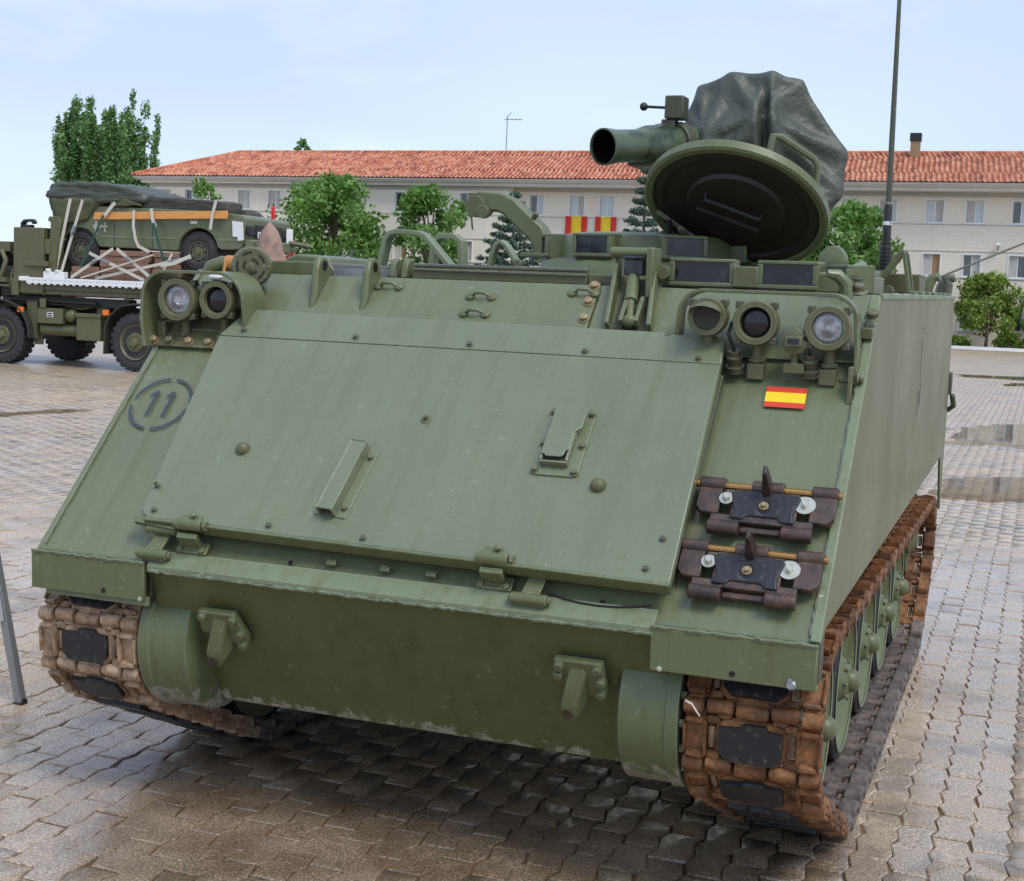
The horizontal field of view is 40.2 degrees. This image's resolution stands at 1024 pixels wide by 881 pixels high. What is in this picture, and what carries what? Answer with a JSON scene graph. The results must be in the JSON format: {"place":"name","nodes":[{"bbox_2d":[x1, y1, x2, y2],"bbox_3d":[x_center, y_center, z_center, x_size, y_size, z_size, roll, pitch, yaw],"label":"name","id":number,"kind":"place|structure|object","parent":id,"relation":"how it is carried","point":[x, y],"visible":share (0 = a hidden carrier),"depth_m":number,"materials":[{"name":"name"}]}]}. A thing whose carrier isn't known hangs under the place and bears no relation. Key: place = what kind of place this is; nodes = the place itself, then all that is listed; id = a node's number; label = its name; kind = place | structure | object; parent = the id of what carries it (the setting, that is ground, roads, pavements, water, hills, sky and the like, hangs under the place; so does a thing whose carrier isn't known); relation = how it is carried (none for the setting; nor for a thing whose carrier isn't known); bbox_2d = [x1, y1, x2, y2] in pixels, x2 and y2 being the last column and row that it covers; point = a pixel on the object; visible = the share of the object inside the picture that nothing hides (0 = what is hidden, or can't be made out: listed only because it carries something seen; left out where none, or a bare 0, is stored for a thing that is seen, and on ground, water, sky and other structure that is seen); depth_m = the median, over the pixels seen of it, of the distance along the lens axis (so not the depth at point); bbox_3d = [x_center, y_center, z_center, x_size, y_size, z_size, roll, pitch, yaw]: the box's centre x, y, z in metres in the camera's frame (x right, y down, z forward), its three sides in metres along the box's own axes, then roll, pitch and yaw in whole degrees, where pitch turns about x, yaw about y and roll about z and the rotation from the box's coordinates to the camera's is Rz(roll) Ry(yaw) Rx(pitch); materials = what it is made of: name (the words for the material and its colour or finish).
{"place":"outdoors","nodes":[
{"label":"outdoors","id":0,"kind":"place"},
{"bbox_2d":[0,382,1023,880],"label":"paving","id":1,"kind":"structure","parent":0,"point":[90,790],"depth_m":4.98,"materials":[{"name":"grey stone"}]},
{"bbox_2d":[0,554,27,704],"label":"pole","id":2,"kind":"object","parent":1,"relation":"on","point":[12,656],"visible":1,"depth_m":5.72,"materials":[{"name":"grey metal"}]},
{"bbox_2d":[0,409,91,416],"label":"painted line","id":3,"kind":"object","parent":1,"relation":"on","point":[3,414],"visible":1,"depth_m":18.36,"materials":[{"name":"white paint"}]},
{"bbox_2d":[31,0,1023,837],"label":"tracked carrier","id":4,"kind":"object","parent":1,"relation":"on","point":[647,504],"visible":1,"depth_m":4.39,"materials":[{"name":"green paint"}]},
{"bbox_2d":[685,71,848,213],"bbox_3d":[1.120,-1.261,6.139,0.749,0.643,0.777,4,7,20],"label":"tarpaulin cover","id":5,"kind":"object","parent":4,"relation":"on","point":[756,109],"visible":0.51,"depth_m":5.85,"materials":[{"name":"fabric"}]},
{"bbox_2d":[942,476,1023,487],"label":"puddle","id":6,"kind":"object","parent":1,"relation":"on","point":[1018,482],"visible":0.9,"depth_m":14.90,"materials":[{"name":"white liquid"}]},
{"bbox_2d":[945,423,1023,448],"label":"puddle","id":7,"kind":"object","parent":1,"relation":"on","point":[1010,435],"visible":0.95,"depth_m":20.57,"materials":[{"name":"white liquid"}]},
{"bbox_2d":[0,297,1023,428],"bbox_3d":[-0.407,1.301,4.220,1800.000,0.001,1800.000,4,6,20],"label":"parade ground","id":8,"kind":"structure","parent":0,"point":[984,401],"depth_m":29.03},
{"bbox_2d":[0,216,153,371],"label":"flatbed truck","id":9,"kind":"object","parent":8,"relation":"on","point":[65,322],"visible":0.47,"depth_m":28.16,"materials":[{"name":"green paint"}]},
{"bbox_2d":[57,198,71,268],"bbox_3d":[-8.990,-4.104,27.972,0.418,1.476,0.008,4,6,20],"label":"tie strap","id":10,"kind":"object","parent":9,"relation":"attached to","point":[65,223],"visible":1,"depth_m":27.94,"materials":[{"name":"white fabric"}]},
{"bbox_2d":[19,268,143,288],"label":"load platform","id":11,"kind":"structure","parent":9,"relation":"on","point":[57,277],"depth_m":27.78,"materials":[{"name":"white paint"}]},
{"bbox_2d":[61,199,83,271],"bbox_3d":[-8.778,-4.075,27.872,0.557,1.460,0.100,4,6,20],"label":"tie strap","id":12,"kind":"object","parent":11,"relation":"attached to","point":[73,231],"visible":1,"depth_m":27.84,"materials":[{"name":"beige fabric"}]},
{"bbox_2d":[70,247,113,278],"bbox_3d":[-8.313,-3.512,27.658,1.031,0.651,0.100,4,6,20],"label":"tie strap","id":13,"kind":"object","parent":11,"relation":"attached to","point":[95,260],"visible":1,"depth_m":27.62,"materials":[{"name":"beige fabric"}]},
{"bbox_2d":[70,266,133,279],"bbox_3d":[-8.344,-3.380,28.661,0.690,0.330,1.334,4,6,20],"label":"cardboard block","id":14,"kind":"object","parent":11,"relation":"on","point":[88,271],"depth_m":28.03,"materials":[{"name":"brown cardboard"}]},
{"bbox_2d":[89,251,143,281],"bbox_3d":[-7.787,-3.425,27.508,1.322,0.556,0.100,4,6,20],"label":"tie strap","id":15,"kind":"object","parent":11,"relation":"attached to","point":[119,267],"visible":1,"depth_m":27.49,"materials":[{"name":"beige fabric"}]},
{"bbox_2d":[81,254,153,277],"bbox_3d":[-7.776,-3.422,27.483,1.708,0.529,0.008,4,6,20],"label":"tie strap","id":16,"kind":"object","parent":11,"relation":"attached to","point":[117,266],"visible":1,"depth_m":27.47,"materials":[{"name":"white fabric"}]},
{"bbox_2d":[100,250,158,281],"bbox_3d":[-7.459,-3.478,28.314,1.140,0.666,1.338,4,6,20],"label":"cardboard block","id":17,"kind":"object","parent":11,"relation":"on","point":[115,257],"depth_m":27.69,"materials":[{"name":"brown cardboard"}]},
{"bbox_2d":[116,247,148,276],"bbox_3d":[-7.377,-3.445,27.372,0.914,0.650,0.100,4,6,20],"label":"tie strap","id":18,"kind":"object","parent":11,"relation":"attached to","point":[128,258],"visible":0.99,"depth_m":27.37,"materials":[{"name":"beige fabric"}]},
{"bbox_2d":[95,258,190,279],"bbox_3d":[-7.232,-3.376,27.344,2.232,0.534,0.100,4,6,20],"label":"tie strap","id":19,"kind":"object","parent":11,"relation":"attached to","point":[130,270],"visible":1,"depth_m":27.41,"materials":[{"name":"beige fabric"}]},
{"bbox_2d":[163,253,172,269],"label":"tie strap","id":20,"kind":"object","parent":19,"relation":"attached to","point":[169,258],"visible":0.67,"depth_m":27.12,"materials":[{"name":"white fabric"}]},
{"bbox_2d":[152,252,194,279],"bbox_3d":[-6.556,-3.407,27.977,0.590,0.666,1.337,4,6,20],"label":"cardboard block","id":21,"kind":"object","parent":11,"relation":"on","point":[178,266],"depth_m":27.39,"materials":[{"name":"brown cardboard"}]},
{"bbox_2d":[257,222,284,260],"bbox_3d":[-4.583,-3.504,26.594,0.573,1.300,0.573,0,6,-24],"label":"brown cover cone","id":22,"kind":"object","parent":11,"relation":"on","point":[270,242],"visible":0.45,"depth_m":26.41,"materials":[{"name":"fabric"}]},
{"bbox_2d":[160,255,190,266],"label":"tie strap","id":23,"kind":"object","parent":9,"relation":"attached to","point":[176,261],"visible":1,"depth_m":26.94,"materials":[{"name":"white fabric"}]},
{"bbox_2d":[64,206,310,274],"bbox_3d":[-6.596,-3.994,28.197,4.922,1.330,1.760,4,6,20],"label":"jeep","id":24,"kind":"object","parent":9,"relation":"on","point":[200,242],"visible":0.6,"depth_m":27.39,"materials":[{"name":"green paint"}]},
{"bbox_2d":[80,215,103,266],"bbox_3d":[-8.342,-3.961,27.759,0.574,1.053,0.008,4,6,20],"label":"tie strap","id":25,"kind":"object","parent":24,"relation":"attached to","point":[91,242],"visible":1,"depth_m":27.75,"materials":[{"name":"teal fabric"}]},
{"bbox_2d":[45,181,184,203],"bbox_3d":[-8.023,-5.034,28.636,2.530,0.514,1.860,4,6,20],"label":"tarpaulin roll","id":26,"kind":"object","parent":24,"relation":"on","point":[100,192],"visible":0.63,"depth_m":27.83,"materials":[{"name":"fabric"}]},
{"bbox_2d":[49,197,109,223],"bbox_3d":[-8.510,-4.690,28.723,1.367,0.578,1.613,4,6,20],"label":"canvas side","id":27,"kind":"object","parent":26,"relation":"hanging from","point":[58,206],"visible":0.38,"depth_m":27.98,"materials":[{"name":"green fabric"}]},
{"bbox_2d":[109,196,142,207],"bbox_3d":[-7.571,-4.756,27.771,0.800,0.318,0.442,4,6,20],"label":"olive bag","id":28,"kind":"object","parent":24,"relation":"on","point":[124,201],"visible":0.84,"depth_m":27.59,"materials":[{"name":"fabric"}]},
{"bbox_2d":[93,211,227,219],"bbox_3d":[-6.886,-4.396,27.280,3.078,0.220,0.050,4,6,20],"label":"plank","id":29,"kind":"object","parent":24,"relation":"attached to","point":[172,215],"visible":1,"depth_m":27.19,"materials":[{"name":"orange wood"}]},
{"bbox_2d":[103,202,115,217],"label":"tie strap","id":30,"kind":"object","parent":29,"relation":"attached to","point":[108,210],"visible":1,"depth_m":27.59,"materials":[{"name":"white fabric"}]},
{"bbox_2d":[132,210,149,252],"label":"tie strap","id":31,"kind":"object","parent":29,"relation":"hanging from","point":[134,234],"visible":1,"depth_m":27.43,"materials":[{"name":"white fabric"}]},
{"bbox_2d":[150,208,156,226],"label":"tie strap","id":32,"kind":"object","parent":29,"relation":"attached to","point":[152,215],"visible":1,"depth_m":27.25,"materials":[{"name":"white fabric"}]},
{"bbox_2d":[152,223,167,269],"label":"tie strap","id":33,"kind":"object","parent":29,"relation":"attached to","point":[158,242],"visible":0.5,"depth_m":27.23,"materials":[{"name":"teal fabric"}]},
{"bbox_2d":[209,200,216,229],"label":"tie strap","id":34,"kind":"object","parent":29,"relation":"attached to","point":[212,214],"visible":1,"depth_m":26.79,"materials":[{"name":"white fabric"}]},
{"bbox_2d":[142,197,242,213],"bbox_3d":[-6.295,-4.620,27.482,2.037,0.313,0.624,4,6,20],"label":"folded windscreen cover","id":35,"kind":"object","parent":24,"relation":"on","point":[180,203],"visible":0.88,"depth_m":27.19,"materials":[{"name":"green fabric"}]},
{"bbox_2d":[242,210,262,216],"bbox_3d":[-5.409,-4.562,28.092,0.662,0.154,0.680,4,6,20],"label":"hood bundle","id":36,"kind":"object","parent":24,"relation":"on","point":[251,212],"visible":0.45,"depth_m":27.86,"materials":[{"name":"grey fabric"}]},
{"bbox_2d":[271,206,274,218],"bbox_3d":[-4.839,-4.595,28.320,0.070,0.300,0.070,4,6,20],"label":"red marker post","id":37,"kind":"object","parent":24,"relation":"on","point":[272,212],"visible":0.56,"depth_m":28.29,"materials":[{"name":"paint"}]},
{"bbox_2d":[49,91,109,297],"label":"poplar tree","id":38,"kind":"object","parent":8,"relation":"on","point":[75,162],"visible":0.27,"depth_m":134.15,"materials":[{"name":"green plant"}]},
{"bbox_2d":[96,88,161,299],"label":"poplar tree","id":39,"kind":"object","parent":8,"relation":"on","point":[122,145],"visible":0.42,"depth_m":132.63,"materials":[{"name":"green plant"}]},
{"bbox_2d":[191,177,222,200],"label":"young tree","id":40,"kind":"object","parent":8,"relation":"on","point":[202,188],"visible":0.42,"depth_m":89.29,"materials":[{"name":"green plant"}]},
{"bbox_2d":[293,137,311,149],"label":"distant tree","id":41,"kind":"object","parent":8,"relation":"on","point":[301,143],"visible":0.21,"depth_m":120.09,"materials":[{"name":"green plant"}]},
{"bbox_2d":[265,171,392,265],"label":"plane tree","id":42,"kind":"object","parent":8,"relation":"on","point":[330,200],"visible":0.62,"depth_m":85.64,"materials":[{"name":"green plant"}]},
{"bbox_2d":[392,183,469,264],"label":"plane tree","id":43,"kind":"object","parent":8,"relation":"on","point":[417,201],"visible":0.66,"depth_m":83.78,"materials":[{"name":"green plant"}]},
{"bbox_2d":[473,191,543,266],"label":"spruce tree","id":44,"kind":"object","parent":8,"relation":"on","point":[513,239],"visible":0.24,"depth_m":75.57,"materials":[{"name":"green plant"}]},
{"bbox_2d":[130,133,1023,347],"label":"barracks","id":45,"kind":"structure","parent":8,"relation":"on","point":[953,210],"depth_m":87.12,"materials":[{"name":"cream plaster"},{"name":"clay tile"},{"name":"glass"}]},
{"bbox_2d":[158,188,171,193],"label":"window","id":46,"kind":"structure","parent":45,"relation":"in","point":[169,191],"depth_m":97.26,"materials":[{"name":"grey"}]},
{"bbox_2d":[184,189,196,198],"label":"window","id":47,"kind":"structure","parent":45,"relation":"in","point":[189,192],"depth_m":96.71,"materials":[{"name":"grey"}]},
{"bbox_2d":[237,189,250,209],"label":"window","id":48,"kind":"structure","parent":45,"relation":"in","point":[243,197],"depth_m":95.19,"materials":[{"name":"grey"}]},
{"bbox_2d":[267,190,281,210],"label":"window","id":49,"kind":"structure","parent":45,"relation":"in","point":[274,196],"depth_m":94.38,"materials":[{"name":"grey glass"}]},
{"bbox_2d":[346,238,360,256],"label":"window","id":50,"kind":"structure","parent":45,"relation":"in","point":[352,251],"depth_m":92.69,"materials":[{"name":"grey glass"}]},
{"bbox_2d":[393,191,406,212],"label":"window","id":51,"kind":"structure","parent":45,"relation":"in","point":[398,193],"depth_m":91.14,"materials":[{"name":"grey glass"}]},
{"bbox_2d":[392,239,407,259],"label":"window","id":52,"kind":"structure","parent":45,"relation":"in","point":[397,252],"depth_m":91.43,"materials":[{"name":"grey glass"}]},
{"bbox_2d":[415,247,422,259],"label":"window","id":53,"kind":"structure","parent":45,"relation":"in","point":[419,254],"depth_m":90.91,"materials":[{"name":"grey"}]},
{"bbox_2d":[459,192,474,213],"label":"window","id":54,"kind":"structure","parent":45,"relation":"in","point":[464,195],"depth_m":89.51,"materials":[{"name":"grey"}]},
{"bbox_2d":[466,240,472,261],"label":"window","id":55,"kind":"structure","parent":45,"relation":"in","point":[470,244],"depth_m":89.64,"materials":[{"name":"grey"}]},
{"bbox_2d":[505,112,520,149],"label":"television aerial","id":56,"kind":"object","parent":45,"relation":"on","point":[507,119],"visible":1,"depth_m":94.20,"materials":[{"name":"grey metal"}]},
{"bbox_2d":[528,194,544,215],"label":"window","id":57,"kind":"structure","parent":45,"relation":"in","point":[537,204],"depth_m":88.64,"materials":[{"name":"grey glass"}]},
{"bbox_2d":[565,216,586,233],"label":"flag banner","id":58,"kind":"object","parent":45,"relation":"attached to","point":[575,224],"visible":0.77,"depth_m":87.56,"materials":[{"name":"fabric"}]},
{"bbox_2d":[568,194,585,215],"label":"window","id":59,"kind":"structure","parent":45,"relation":"in","point":[577,207],"depth_m":87.71,"materials":[{"name":"white glass"}]},
{"bbox_2d":[595,217,615,230],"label":"flag banner","id":60,"kind":"object","parent":45,"relation":"attached to","point":[605,223],"visible":0.64,"depth_m":86.88,"materials":[{"name":"fabric"}]},
{"bbox_2d":[598,195,615,216],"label":"window","id":61,"kind":"structure","parent":45,"relation":"in","point":[608,202],"depth_m":87.03,"materials":[{"name":"white glass"}]},
{"bbox_2d":[841,198,859,204],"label":"window","id":62,"kind":"structure","parent":45,"relation":"in","point":[844,199],"depth_m":81.78,"materials":[{"name":"white glass"}]},
{"bbox_2d":[879,198,898,222],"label":"window","id":63,"kind":"structure","parent":45,"relation":"in","point":[894,202],"depth_m":81.02,"materials":[{"name":"white glass"}]},
{"bbox_2d":[921,253,941,276],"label":"window","id":64,"kind":"structure","parent":45,"relation":"in","point":[931,262],"depth_m":80.49,"materials":[{"name":"grey glass"}]},
{"bbox_2d":[924,199,944,223],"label":"window","id":65,"kind":"structure","parent":45,"relation":"in","point":[935,208],"depth_m":80.18,"materials":[{"name":"grey glass"}]},
{"bbox_2d":[957,311,976,331],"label":"window","id":66,"kind":"structure","parent":45,"relation":"in","point":[958,323],"depth_m":80.10,"materials":[{"name":"grey"}]},
{"bbox_2d":[960,254,981,277],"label":"window","id":67,"kind":"structure","parent":45,"relation":"in","point":[967,259],"depth_m":79.73,"materials":[{"name":"grey glass"}]},
{"bbox_2d":[964,199,985,224],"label":"window","id":68,"kind":"structure","parent":45,"relation":"in","point":[975,208],"depth_m":79.42,"materials":[{"name":"grey glass"}]},
{"bbox_2d":[1003,305,1023,333],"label":"window","id":69,"kind":"structure","parent":45,"relation":"in","point":[1018,329],"depth_m":79.09,"materials":[{"name":"grey glass"}]},
{"bbox_2d":[1006,255,1023,279],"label":"window","id":70,"kind":"structure","parent":45,"relation":"in","point":[1015,263],"depth_m":78.88,"materials":[{"name":"grey glass"}]},
{"bbox_2d":[1010,200,1023,224],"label":"window","id":71,"kind":"structure","parent":45,"relation":"in","point":[1017,210],"depth_m":78.63,"materials":[{"name":"grey glass"}]},
{"bbox_2d":[137,307,1023,351],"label":"kerb","id":72,"kind":"structure","parent":8,"relation":"on","point":[987,348],"depth_m":75.98,"materials":[{"name":"white paint"}]},
{"bbox_2d":[623,169,664,232],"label":"spruce tree","id":73,"kind":"object","parent":8,"relation":"on","point":[642,211],"visible":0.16,"depth_m":72.86,"materials":[{"name":"green plant"}]},
{"bbox_2d":[801,198,904,273],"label":"plane tree","id":74,"kind":"object","parent":8,"relation":"on","point":[852,218],"visible":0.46,"depth_m":73.52,"materials":[{"name":"green plant"}]},
{"bbox_2d":[954,374,1023,380],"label":"puddle","id":75,"kind":"object","parent":8,"relation":"on","point":[1000,377],"visible":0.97,"depth_m":41.27,"materials":[{"name":"white liquid"}]},
{"bbox_2d":[1002,383,1023,385],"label":"puddle","id":76,"kind":"object","parent":8,"relation":"on","point":[1016,384],"visible":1,"depth_m":37.07,"materials":[{"name":"white liquid"}]},
{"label":"planting bed","id":77,"kind":"structure","parent":8,"relation":"on","visible":0},
{"bbox_2d":[951,335,971,345],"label":"shrub","id":78,"kind":"object","parent":77,"relation":"on","point":[959,341],"visible":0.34,"depth_m":77.14,"materials":[{"name":"green plant"}]},
{"bbox_2d":[954,269,1023,346],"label":"ornamental tree","id":79,"kind":"object","parent":77,"relation":"on","point":[980,316],"visible":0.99,"depth_m":76.87,"materials":[{"name":"green plant"}]},
{"bbox_2d":[991,329,1023,348],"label":"shrub","id":80,"kind":"object","parent":77,"relation":"on","point":[1003,340],"visible":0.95,"depth_m":76.22,"materials":[{"name":"green plant"}]},
{"bbox_2d":[1016,294,1023,331],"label":"ornamental tree","id":81,"kind":"object","parent":77,"relation":"on","point":[1022,321],"visible":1,"depth_m":76.28,"materials":[{"name":"green plant"}]},
{"bbox_2d":[0,0,1023,241],"label":"sky","id":82,"kind":"structure","parent":0,"point":[220,76],"materials":[{"name":"blue"}]}
]}

